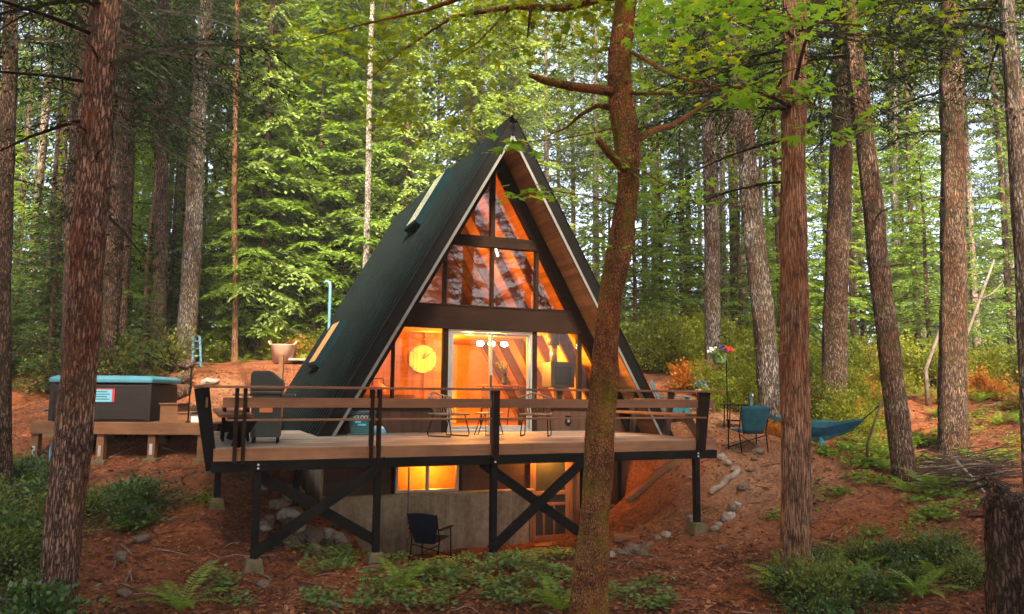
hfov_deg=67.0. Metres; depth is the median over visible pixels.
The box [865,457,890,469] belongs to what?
fern
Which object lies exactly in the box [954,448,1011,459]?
fern
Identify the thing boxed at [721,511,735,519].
rock
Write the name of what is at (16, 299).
dark sapling
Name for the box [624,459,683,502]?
bank timber
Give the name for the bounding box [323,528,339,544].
rock
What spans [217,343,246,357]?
autumn shrub
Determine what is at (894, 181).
fir tree
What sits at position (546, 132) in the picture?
fir tree
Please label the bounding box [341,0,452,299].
young cedar
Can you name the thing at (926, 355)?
shrub
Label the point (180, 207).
fir tree
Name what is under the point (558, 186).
fir tree
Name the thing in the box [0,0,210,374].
fir tree
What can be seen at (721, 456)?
rock
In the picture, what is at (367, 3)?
young cedar
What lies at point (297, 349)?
autumn shrub
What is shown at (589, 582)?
maple tree
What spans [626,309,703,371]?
shrub
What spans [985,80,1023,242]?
fir tree
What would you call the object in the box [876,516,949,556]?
shrub
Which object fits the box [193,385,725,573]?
timber deck
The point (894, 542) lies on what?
shrub
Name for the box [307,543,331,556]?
rock
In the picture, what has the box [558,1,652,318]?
fir tree
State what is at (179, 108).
fir tree
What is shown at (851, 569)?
fern
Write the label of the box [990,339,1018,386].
shrub
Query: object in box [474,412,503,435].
wire side table
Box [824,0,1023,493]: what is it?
fir tree
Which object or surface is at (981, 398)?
fern
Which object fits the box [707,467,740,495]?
log
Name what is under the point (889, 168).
fir tree
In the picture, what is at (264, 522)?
rock
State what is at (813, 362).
shrub
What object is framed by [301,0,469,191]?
fir tree
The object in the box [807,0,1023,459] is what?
fir tree
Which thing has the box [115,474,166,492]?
shrub
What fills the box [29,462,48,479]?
shrub
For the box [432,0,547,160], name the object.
fir tree
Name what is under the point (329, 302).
service mast
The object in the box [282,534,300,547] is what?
rock
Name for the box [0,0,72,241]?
fir tree
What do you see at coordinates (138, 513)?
shrub
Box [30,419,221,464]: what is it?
tub platform
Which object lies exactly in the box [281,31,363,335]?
young hemlock
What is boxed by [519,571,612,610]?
fern
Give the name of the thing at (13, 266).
dark sapling
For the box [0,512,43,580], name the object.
shrub
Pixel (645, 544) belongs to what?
rock
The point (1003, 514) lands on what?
broken snag
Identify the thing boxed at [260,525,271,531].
rock
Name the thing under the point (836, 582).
shrub
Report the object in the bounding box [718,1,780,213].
fir tree
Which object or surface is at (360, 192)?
young cedar
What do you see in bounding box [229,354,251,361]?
fern
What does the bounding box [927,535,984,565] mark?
shrub
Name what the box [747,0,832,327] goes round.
fir tree
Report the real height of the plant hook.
2.160 m
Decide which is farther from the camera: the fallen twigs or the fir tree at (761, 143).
the fir tree at (761, 143)
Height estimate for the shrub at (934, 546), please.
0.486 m
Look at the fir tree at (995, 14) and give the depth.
32.08 m
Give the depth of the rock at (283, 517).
12.88 m
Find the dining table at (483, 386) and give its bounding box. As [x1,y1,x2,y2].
[476,385,525,424]
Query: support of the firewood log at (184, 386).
on the ground at (639, 472)
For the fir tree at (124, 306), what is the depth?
24.41 m
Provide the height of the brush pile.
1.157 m
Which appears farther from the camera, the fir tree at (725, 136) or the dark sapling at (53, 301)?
the fir tree at (725, 136)
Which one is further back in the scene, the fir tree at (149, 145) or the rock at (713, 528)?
the fir tree at (149, 145)
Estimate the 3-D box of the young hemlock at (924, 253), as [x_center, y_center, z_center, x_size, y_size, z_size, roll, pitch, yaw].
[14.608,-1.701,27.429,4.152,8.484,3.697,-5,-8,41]
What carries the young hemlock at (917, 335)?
on the ground at (639, 472)
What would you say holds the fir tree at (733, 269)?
on the ground at (639, 472)
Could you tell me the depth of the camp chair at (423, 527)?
14.05 m
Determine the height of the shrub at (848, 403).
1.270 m
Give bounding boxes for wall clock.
[409,345,435,372]
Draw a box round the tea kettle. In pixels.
[370,378,385,393]
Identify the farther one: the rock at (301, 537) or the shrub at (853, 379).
the shrub at (853, 379)
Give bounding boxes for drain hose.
[49,444,51,459]
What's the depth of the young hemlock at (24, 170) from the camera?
32.36 m
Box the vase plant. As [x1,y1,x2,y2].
[496,360,509,384]
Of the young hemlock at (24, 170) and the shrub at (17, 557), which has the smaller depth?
the shrub at (17, 557)
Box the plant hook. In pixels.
[717,335,727,426]
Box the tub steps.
[159,403,197,421]
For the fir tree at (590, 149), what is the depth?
60.20 m
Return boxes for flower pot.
[693,379,707,394]
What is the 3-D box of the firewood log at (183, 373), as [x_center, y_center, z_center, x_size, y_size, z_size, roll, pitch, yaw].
[-8.315,1.751,19.671,0.214,0.274,0.491,-3,-7,29]
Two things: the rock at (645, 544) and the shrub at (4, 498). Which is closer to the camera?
the shrub at (4, 498)
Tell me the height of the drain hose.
0.785 m
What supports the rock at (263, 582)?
on the ground at (639, 472)
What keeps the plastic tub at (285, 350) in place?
on the ground at (639, 472)
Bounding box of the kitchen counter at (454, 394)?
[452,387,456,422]
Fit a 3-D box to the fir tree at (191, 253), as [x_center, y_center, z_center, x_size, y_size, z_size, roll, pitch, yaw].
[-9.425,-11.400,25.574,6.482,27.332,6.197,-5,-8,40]
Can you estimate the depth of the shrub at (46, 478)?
13.95 m
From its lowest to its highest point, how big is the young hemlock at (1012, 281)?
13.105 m
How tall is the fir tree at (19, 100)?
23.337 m
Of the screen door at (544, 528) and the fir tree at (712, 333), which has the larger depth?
the fir tree at (712, 333)
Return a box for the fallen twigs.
[0,374,1022,613]
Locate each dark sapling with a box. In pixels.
[11,6,66,375]
[11,30,63,369]
[11,34,110,393]
[11,184,34,356]
[11,216,37,350]
[25,141,64,345]
[34,253,103,374]
[100,271,139,345]
[106,157,171,376]
[127,109,212,344]
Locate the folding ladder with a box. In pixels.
[192,336,201,366]
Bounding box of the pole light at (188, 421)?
[185,366,192,422]
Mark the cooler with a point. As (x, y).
(359, 427)
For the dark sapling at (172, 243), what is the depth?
24.98 m
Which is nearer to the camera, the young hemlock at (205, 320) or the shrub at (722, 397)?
the shrub at (722, 397)
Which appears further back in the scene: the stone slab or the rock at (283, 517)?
the stone slab
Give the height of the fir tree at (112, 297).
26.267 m
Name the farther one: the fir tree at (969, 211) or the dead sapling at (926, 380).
the fir tree at (969, 211)
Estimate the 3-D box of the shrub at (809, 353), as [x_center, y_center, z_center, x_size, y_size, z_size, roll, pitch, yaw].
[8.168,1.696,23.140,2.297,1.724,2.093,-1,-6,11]
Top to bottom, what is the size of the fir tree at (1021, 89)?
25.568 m
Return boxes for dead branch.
[954,460,985,493]
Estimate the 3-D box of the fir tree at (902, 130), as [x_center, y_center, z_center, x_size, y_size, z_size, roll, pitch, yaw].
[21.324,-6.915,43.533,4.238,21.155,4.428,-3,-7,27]
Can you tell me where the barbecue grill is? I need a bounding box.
[232,371,295,443]
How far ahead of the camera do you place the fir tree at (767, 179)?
56.42 m
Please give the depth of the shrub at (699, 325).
27.20 m
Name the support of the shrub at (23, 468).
on the ground at (639, 472)
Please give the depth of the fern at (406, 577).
9.85 m
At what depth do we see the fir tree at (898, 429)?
14.64 m
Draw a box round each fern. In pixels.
[129,559,235,609]
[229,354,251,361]
[239,347,267,356]
[256,351,270,359]
[351,555,450,592]
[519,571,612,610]
[743,564,840,589]
[752,550,779,569]
[789,557,869,588]
[815,559,876,586]
[819,541,870,555]
[824,549,887,574]
[836,540,902,563]
[837,432,860,439]
[842,558,919,591]
[847,451,886,465]
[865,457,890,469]
[877,569,943,597]
[882,567,968,598]
[883,475,921,491]
[889,467,973,491]
[900,560,971,579]
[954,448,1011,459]
[969,390,995,402]
[973,411,1018,424]
[998,411,1019,423]
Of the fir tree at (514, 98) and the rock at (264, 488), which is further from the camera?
the fir tree at (514, 98)
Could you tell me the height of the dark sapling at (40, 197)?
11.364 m
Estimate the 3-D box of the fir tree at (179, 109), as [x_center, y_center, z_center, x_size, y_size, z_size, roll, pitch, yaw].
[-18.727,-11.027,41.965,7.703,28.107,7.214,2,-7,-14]
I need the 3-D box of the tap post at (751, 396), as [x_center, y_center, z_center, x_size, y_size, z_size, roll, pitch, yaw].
[5.215,2.334,16.791,0.070,0.920,0.188,0,-6,0]
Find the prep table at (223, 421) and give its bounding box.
[220,401,249,441]
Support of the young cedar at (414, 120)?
on the ground at (639, 472)
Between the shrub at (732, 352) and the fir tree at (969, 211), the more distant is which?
the fir tree at (969, 211)
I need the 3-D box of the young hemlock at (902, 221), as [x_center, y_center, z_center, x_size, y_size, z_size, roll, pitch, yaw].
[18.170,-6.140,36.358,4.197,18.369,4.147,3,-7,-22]
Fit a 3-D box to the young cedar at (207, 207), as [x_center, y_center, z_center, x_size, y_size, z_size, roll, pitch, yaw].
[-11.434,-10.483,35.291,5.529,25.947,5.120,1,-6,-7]
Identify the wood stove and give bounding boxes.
[542,333,574,398]
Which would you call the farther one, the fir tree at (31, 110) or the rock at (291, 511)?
the fir tree at (31, 110)
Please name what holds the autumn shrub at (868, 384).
on the ground at (639, 472)
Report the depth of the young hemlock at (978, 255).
39.49 m
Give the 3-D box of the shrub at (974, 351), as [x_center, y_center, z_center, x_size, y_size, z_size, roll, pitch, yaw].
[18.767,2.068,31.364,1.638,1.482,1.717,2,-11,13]
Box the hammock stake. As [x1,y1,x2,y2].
[866,399,882,460]
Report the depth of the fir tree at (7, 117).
14.19 m
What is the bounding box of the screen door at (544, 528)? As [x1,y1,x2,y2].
[532,462,568,541]
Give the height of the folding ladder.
0.979 m
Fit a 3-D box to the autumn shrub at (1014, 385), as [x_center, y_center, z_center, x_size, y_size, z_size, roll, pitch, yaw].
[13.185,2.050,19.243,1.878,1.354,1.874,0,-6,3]
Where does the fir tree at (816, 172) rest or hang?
on the ground at (639, 472)
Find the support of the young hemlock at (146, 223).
on the ground at (639, 472)
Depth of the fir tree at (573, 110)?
45.51 m
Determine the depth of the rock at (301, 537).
12.20 m
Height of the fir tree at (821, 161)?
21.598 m
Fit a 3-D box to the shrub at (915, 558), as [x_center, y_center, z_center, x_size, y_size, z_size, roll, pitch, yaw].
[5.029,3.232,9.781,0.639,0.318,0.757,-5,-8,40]
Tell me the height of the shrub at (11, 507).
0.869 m
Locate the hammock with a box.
[748,399,882,447]
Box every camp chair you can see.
[407,513,453,562]
[726,405,769,452]
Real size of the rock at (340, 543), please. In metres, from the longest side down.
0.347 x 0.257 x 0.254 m
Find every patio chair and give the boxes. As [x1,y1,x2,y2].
[427,391,469,437]
[518,392,552,436]
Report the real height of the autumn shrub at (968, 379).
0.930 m
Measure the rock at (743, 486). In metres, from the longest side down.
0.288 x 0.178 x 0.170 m
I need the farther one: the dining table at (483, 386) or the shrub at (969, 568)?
the dining table at (483, 386)
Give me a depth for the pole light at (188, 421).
15.98 m
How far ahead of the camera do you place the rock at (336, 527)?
13.90 m
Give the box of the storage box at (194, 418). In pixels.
[190,415,198,421]
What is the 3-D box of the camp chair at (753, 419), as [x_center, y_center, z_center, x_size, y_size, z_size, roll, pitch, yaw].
[4.713,2.413,15.372,0.670,0.923,0.721,1,-6,-8]
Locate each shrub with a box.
[0,470,39,504]
[0,475,48,508]
[0,482,40,517]
[0,489,43,543]
[0,508,85,551]
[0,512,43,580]
[0,526,42,591]
[0,541,41,581]
[0,554,87,610]
[0,567,128,613]
[0,574,43,608]
[0,594,75,613]
[2,523,93,580]
[3,486,19,509]
[5,480,102,533]
[12,325,56,367]
[12,344,41,376]
[13,446,40,474]
[13,448,50,467]
[13,457,47,486]
[14,321,60,372]
[14,347,124,394]
[14,466,48,488]
[15,597,74,613]
[21,481,47,503]
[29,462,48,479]
[60,320,169,375]
[84,480,129,521]
[84,488,174,535]
[85,479,152,509]
[90,469,176,510]
[101,467,206,512]
[105,498,172,531]
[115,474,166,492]
[119,325,152,366]
[123,319,213,373]
[197,329,252,361]
[197,331,215,355]
[198,318,221,353]
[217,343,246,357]
[239,328,279,355]
[251,320,309,359]
[284,328,316,357]
[293,325,324,356]
[620,302,695,371]
[621,298,667,339]
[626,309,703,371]
[633,306,704,373]
[634,314,702,371]
[645,306,699,327]
[666,357,709,389]
[672,354,720,396]
[678,308,721,350]
[682,314,753,369]
[684,300,704,327]
[688,312,723,349]
[688,356,722,382]
[692,314,751,365]
[696,366,753,410]
[704,321,746,342]
[709,329,777,386]
[711,361,755,402]
[722,345,755,376]
[727,367,757,412]
[732,329,754,362]
[749,559,815,603]
[759,545,849,585]
[763,418,780,436]
[767,553,869,613]
[768,545,884,613]
[772,584,868,613]
[776,336,820,386]
[776,542,847,562]
[776,573,838,605]
[804,549,859,592]
[809,337,821,382]
[809,346,821,381]
[809,371,849,419]
[811,351,874,382]
[811,388,874,420]
[813,383,886,435]
[816,526,889,572]
[819,361,883,415]
[825,570,856,591]
[833,593,870,613]
[841,563,919,613]
[845,580,886,597]
[848,329,904,383]
[848,369,883,401]
[854,393,885,429]
[865,344,877,364]
[866,361,923,388]
[866,531,910,565]
[866,544,902,567]
[869,555,938,586]
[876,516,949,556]
[877,329,930,384]
[877,538,909,554]
[881,550,932,569]
[881,555,943,590]
[888,539,926,552]
[894,542,931,560]
[902,340,986,386]
[902,530,977,575]
[910,335,969,382]
[913,519,983,552]
[921,548,957,565]
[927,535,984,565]
[930,540,984,581]
[934,367,972,387]
[935,550,984,593]
[943,548,984,591]
[967,336,1012,381]
[968,339,984,363]
[968,347,1004,377]
[968,362,1018,399]
[986,344,1017,376]
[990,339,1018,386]
[998,370,1018,411]
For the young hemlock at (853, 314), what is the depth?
28.92 m
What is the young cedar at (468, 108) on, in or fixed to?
on the ground at (639, 472)
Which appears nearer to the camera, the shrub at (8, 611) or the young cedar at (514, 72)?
the shrub at (8, 611)
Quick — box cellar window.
[395,465,458,493]
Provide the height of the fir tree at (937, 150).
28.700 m
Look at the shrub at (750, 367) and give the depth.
20.48 m
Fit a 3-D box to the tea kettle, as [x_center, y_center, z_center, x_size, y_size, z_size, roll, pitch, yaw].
[-2.787,1.643,16.100,0.340,0.330,0.335,3,-7,-22]
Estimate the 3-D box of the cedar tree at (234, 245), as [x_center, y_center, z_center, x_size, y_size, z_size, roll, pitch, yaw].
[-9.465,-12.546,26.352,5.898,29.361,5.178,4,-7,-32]
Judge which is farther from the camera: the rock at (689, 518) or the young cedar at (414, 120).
the young cedar at (414, 120)
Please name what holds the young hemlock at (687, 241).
on the ground at (639, 472)
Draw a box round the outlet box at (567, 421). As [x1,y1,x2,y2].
[565,416,570,423]
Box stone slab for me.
[288,358,305,361]
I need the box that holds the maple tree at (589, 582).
[247,0,1022,613]
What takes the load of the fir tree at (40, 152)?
on the ground at (639, 472)
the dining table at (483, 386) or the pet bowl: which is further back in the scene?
the dining table at (483, 386)
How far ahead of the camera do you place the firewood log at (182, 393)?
18.97 m
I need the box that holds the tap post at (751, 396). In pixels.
[749,393,753,405]
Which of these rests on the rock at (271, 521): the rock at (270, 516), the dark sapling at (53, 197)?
the rock at (270, 516)
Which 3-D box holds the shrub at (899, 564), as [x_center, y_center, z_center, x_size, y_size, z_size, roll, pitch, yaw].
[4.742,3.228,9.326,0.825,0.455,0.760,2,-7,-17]
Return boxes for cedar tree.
[230,0,239,361]
[601,0,989,575]
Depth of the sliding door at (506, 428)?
15.99 m
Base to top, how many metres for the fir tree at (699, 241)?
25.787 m
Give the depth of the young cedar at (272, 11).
26.46 m
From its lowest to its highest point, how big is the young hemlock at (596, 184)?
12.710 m
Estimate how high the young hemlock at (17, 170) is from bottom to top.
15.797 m
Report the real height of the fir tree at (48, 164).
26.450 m
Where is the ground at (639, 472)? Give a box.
[1,356,1022,613]
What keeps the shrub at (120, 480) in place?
on the ground at (639, 472)
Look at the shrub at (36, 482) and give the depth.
12.83 m
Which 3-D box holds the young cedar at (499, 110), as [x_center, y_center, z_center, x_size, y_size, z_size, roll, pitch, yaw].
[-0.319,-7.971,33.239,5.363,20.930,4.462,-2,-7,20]
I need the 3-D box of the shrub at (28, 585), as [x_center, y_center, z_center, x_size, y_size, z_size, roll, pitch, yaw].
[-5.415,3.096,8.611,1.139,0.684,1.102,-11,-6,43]
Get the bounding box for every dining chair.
[480,390,495,425]
[507,391,525,424]
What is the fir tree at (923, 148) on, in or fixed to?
on the ground at (639, 472)
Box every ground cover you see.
[107,387,1020,543]
[192,539,680,612]
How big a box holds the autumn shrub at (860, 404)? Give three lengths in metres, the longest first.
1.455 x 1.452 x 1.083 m
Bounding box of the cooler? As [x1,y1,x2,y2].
[347,410,376,434]
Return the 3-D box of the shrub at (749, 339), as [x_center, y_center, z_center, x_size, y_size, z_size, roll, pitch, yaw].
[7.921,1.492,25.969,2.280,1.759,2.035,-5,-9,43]
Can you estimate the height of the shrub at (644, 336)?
2.560 m
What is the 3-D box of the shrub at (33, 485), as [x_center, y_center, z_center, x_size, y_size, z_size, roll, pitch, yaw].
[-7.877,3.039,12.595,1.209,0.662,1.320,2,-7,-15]
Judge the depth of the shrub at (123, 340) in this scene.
23.02 m
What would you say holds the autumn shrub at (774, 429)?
on the ground at (639, 472)
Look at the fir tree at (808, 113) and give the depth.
41.76 m
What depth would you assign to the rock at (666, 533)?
13.39 m
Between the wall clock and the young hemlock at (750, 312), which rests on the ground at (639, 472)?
the young hemlock at (750, 312)
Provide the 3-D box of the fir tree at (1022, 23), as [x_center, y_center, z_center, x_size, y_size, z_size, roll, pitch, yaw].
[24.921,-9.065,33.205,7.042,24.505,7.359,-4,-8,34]
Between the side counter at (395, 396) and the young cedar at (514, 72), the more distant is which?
the young cedar at (514, 72)
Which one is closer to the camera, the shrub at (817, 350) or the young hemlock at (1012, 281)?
the shrub at (817, 350)
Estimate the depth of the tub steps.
16.25 m
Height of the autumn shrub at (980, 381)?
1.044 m
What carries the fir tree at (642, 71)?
on the ground at (639, 472)
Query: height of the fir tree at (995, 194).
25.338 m
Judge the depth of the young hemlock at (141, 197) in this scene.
30.83 m
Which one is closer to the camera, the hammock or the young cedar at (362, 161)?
the hammock
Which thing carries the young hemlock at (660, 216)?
on the ground at (639, 472)
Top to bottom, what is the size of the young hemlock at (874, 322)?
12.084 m
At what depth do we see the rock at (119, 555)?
10.13 m
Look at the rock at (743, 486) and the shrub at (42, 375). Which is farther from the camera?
the shrub at (42, 375)
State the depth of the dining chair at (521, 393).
17.45 m
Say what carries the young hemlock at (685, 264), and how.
on the ground at (639, 472)
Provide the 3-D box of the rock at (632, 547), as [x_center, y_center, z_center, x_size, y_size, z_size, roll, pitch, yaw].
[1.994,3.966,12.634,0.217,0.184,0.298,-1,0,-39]
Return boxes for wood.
[12,204,1006,353]
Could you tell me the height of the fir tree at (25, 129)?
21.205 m
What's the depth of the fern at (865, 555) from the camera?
10.16 m
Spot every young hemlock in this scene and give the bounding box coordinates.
[0,2,50,321]
[0,7,28,288]
[11,28,62,335]
[11,69,151,342]
[12,27,61,316]
[103,117,213,335]
[106,1,209,339]
[112,1,200,327]
[128,0,223,341]
[128,190,143,321]
[169,212,221,340]
[172,41,328,357]
[196,2,255,346]
[197,104,222,333]
[198,56,278,340]
[198,86,295,358]
[199,37,350,356]
[200,0,311,349]
[201,156,225,322]
[202,32,241,330]
[216,0,384,337]
[227,0,386,337]
[272,0,412,338]
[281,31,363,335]
[314,0,429,284]
[370,0,419,238]
[412,2,446,193]
[446,75,489,167]
[572,83,668,321]
[590,68,697,349]
[599,76,729,324]
[625,0,746,327]
[629,61,693,324]
[637,83,677,315]
[639,32,728,321]
[650,87,703,315]
[696,139,779,334]
[719,3,866,347]
[740,133,774,326]
[748,189,814,335]
[766,128,825,350]
[807,29,923,348]
[807,123,918,349]
[808,78,870,347]
[858,138,909,353]
[862,18,939,349]
[865,0,940,350]
[867,142,1001,356]
[923,162,1004,352]
[966,0,1016,376]
[987,229,1016,344]
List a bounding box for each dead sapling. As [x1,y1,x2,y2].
[924,329,938,405]
[967,260,1002,377]
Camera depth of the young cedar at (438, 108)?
32.58 m
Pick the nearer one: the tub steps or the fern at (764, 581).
the fern at (764, 581)
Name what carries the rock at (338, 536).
on the ground at (639, 472)
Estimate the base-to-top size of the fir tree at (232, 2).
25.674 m
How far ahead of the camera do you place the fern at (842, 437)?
17.82 m
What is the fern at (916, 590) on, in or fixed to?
on the ground at (639, 472)
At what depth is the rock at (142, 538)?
10.83 m
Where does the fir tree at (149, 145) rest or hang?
on the ground at (639, 472)
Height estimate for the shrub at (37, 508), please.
0.834 m
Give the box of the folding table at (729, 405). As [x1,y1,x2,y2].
[721,404,748,428]
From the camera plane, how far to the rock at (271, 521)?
12.55 m
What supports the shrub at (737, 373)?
on the ground at (639, 472)
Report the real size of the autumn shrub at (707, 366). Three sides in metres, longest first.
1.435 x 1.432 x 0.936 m
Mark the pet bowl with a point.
(383, 430)
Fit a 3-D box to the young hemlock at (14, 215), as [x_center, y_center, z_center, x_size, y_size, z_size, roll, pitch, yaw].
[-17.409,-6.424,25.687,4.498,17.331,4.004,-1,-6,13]
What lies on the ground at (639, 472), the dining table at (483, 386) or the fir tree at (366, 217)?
the fir tree at (366, 217)
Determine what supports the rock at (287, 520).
on the ground at (639, 472)
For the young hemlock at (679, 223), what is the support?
on the ground at (639, 472)
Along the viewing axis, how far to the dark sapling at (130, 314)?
25.14 m
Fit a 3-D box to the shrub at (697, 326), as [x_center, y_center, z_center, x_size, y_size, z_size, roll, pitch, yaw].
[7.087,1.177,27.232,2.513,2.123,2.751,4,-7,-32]
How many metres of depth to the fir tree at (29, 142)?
58.97 m
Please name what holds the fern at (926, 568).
on the ground at (639, 472)
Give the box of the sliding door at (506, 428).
[447,329,531,431]
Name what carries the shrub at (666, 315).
on the ground at (639, 472)
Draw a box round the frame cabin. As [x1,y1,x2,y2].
[281,115,673,554]
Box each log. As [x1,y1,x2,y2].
[176,371,193,376]
[176,373,192,383]
[177,384,191,390]
[177,388,188,399]
[178,360,194,369]
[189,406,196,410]
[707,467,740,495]
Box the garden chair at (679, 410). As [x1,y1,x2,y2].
[650,379,691,416]
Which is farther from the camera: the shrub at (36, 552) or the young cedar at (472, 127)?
the young cedar at (472, 127)
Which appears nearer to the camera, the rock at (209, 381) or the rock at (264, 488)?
the rock at (264, 488)
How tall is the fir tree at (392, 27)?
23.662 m
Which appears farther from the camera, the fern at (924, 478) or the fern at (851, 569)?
the fern at (924, 478)
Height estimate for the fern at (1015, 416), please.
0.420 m
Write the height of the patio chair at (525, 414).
0.812 m
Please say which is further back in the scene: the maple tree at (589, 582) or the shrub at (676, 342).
the shrub at (676, 342)
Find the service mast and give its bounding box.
[293,280,331,329]
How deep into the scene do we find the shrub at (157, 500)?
12.34 m
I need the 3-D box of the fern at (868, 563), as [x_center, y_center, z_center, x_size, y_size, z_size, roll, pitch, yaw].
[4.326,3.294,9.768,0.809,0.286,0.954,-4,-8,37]
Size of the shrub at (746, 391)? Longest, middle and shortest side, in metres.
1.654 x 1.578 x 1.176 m
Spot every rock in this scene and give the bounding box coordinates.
[113,551,126,562]
[116,588,131,596]
[130,534,150,543]
[200,378,218,384]
[256,579,270,587]
[259,519,272,531]
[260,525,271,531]
[261,485,267,491]
[261,517,273,524]
[265,514,275,519]
[269,497,291,510]
[276,507,300,519]
[279,512,286,521]
[281,484,304,498]
[282,517,294,526]
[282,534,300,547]
[292,524,313,534]
[296,532,306,543]
[302,526,322,532]
[304,529,323,543]
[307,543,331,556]
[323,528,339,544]
[327,602,340,608]
[330,524,342,530]
[332,532,347,542]
[334,541,345,547]
[343,533,350,542]
[616,549,628,554]
[625,543,639,553]
[635,549,648,555]
[640,541,651,548]
[651,533,661,539]
[660,531,671,536]
[686,515,701,521]
[709,525,718,530]
[716,453,726,460]
[719,517,726,522]
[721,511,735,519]
[723,459,731,465]
[727,502,738,511]
[737,482,748,490]
[751,447,764,454]
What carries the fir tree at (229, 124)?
on the ground at (639, 472)
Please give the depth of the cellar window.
15.25 m
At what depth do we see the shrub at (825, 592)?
8.70 m
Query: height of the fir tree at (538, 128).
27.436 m
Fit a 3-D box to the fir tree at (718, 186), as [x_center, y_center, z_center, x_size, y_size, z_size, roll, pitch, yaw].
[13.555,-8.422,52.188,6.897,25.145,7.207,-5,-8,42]
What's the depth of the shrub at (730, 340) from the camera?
25.20 m
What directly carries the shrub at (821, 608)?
on the ground at (639, 472)
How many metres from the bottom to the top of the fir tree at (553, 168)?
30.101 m
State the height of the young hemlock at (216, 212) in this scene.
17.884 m
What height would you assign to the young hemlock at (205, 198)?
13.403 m
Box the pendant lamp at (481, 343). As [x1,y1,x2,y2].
[477,339,507,346]
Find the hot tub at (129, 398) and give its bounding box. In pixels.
[44,375,180,421]
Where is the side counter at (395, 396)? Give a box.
[363,394,414,397]
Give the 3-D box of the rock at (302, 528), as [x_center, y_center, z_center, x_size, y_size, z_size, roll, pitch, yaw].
[-3.502,3.708,12.751,0.418,0.412,0.381,-2,-7,24]
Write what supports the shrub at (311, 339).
on the ground at (639, 472)
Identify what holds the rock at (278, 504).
on the ground at (639, 472)
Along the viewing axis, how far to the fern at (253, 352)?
26.16 m
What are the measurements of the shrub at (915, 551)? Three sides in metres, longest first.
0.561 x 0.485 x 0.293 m
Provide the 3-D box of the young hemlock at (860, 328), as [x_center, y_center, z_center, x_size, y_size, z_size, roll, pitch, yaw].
[13.748,-4.625,30.505,5.472,14.487,5.033,5,-8,-36]
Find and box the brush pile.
[910,440,1022,493]
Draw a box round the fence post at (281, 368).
[278,355,283,379]
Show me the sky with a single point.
(973, 127)
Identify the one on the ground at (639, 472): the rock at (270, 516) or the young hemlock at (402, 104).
the young hemlock at (402, 104)
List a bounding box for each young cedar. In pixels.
[180,0,342,359]
[198,6,265,315]
[203,0,329,332]
[253,0,396,332]
[272,1,395,339]
[281,11,337,314]
[321,1,422,300]
[324,0,429,258]
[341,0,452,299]
[342,32,404,268]
[360,0,476,264]
[392,9,435,198]
[420,2,509,190]
[434,25,497,177]
[459,0,580,233]
[465,21,538,140]
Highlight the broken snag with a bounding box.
[963,476,1023,613]
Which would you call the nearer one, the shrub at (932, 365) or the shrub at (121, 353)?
the shrub at (121, 353)
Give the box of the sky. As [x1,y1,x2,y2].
[0,0,1023,342]
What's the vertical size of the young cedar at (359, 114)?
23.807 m
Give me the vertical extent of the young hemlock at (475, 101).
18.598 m
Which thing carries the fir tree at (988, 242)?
on the ground at (639, 472)
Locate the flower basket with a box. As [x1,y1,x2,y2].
[707,343,733,364]
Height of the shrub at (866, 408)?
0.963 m
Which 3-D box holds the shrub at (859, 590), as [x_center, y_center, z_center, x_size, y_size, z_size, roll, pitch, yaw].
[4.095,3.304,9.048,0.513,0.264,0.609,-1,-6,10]
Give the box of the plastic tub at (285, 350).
[268,341,297,362]
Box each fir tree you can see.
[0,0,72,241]
[0,0,73,337]
[0,0,189,489]
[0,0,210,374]
[0,0,256,375]
[0,0,308,609]
[0,47,54,195]
[0,91,33,108]
[16,5,74,332]
[16,51,48,196]
[18,0,172,109]
[18,0,214,197]
[18,0,292,365]
[18,30,71,155]
[27,0,232,343]
[67,85,210,192]
[113,2,216,208]
[115,3,227,260]
[133,87,151,332]
[135,0,251,341]
[136,0,286,356]
[152,0,304,323]
[169,0,262,361]
[177,0,343,179]
[177,2,292,136]
[196,0,347,310]
[202,3,239,333]
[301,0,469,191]
[342,2,374,268]
[345,1,429,153]
[357,0,424,98]
[386,0,539,120]
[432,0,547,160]
[451,2,566,160]
[455,3,579,216]
[495,0,611,222]
[507,10,565,214]
[520,0,633,236]
[521,0,615,243]
[536,4,666,285]
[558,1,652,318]
[567,100,614,271]
[569,57,611,270]
[575,0,694,289]
[600,2,701,250]
[601,0,713,309]
[610,0,829,385]
[632,0,841,423]
[634,0,755,313]
[636,0,780,329]
[638,1,762,310]
[663,124,762,311]
[670,2,818,320]
[680,8,779,317]
[681,0,808,330]
[699,0,994,484]
[703,0,1023,407]
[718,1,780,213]
[725,7,828,284]
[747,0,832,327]
[755,0,831,152]
[762,52,830,222]
[763,19,852,202]
[806,12,831,278]
[806,101,890,322]
[807,0,931,336]
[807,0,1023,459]
[810,64,915,341]
[819,1,993,325]
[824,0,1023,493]
[829,0,939,336]
[852,64,938,231]
[866,4,999,344]
[871,24,927,206]
[878,74,940,247]
[891,1,1004,351]
[913,0,1023,132]
[927,80,1003,349]
[963,15,1023,340]
[971,23,1023,259]
[972,47,1023,197]
[975,4,1023,23]
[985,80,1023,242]
[993,22,1023,105]
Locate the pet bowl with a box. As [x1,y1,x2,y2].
[374,426,386,433]
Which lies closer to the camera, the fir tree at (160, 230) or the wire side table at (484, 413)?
the wire side table at (484, 413)
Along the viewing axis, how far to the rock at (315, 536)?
12.27 m
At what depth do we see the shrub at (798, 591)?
8.82 m
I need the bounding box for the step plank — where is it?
[612,533,642,541]

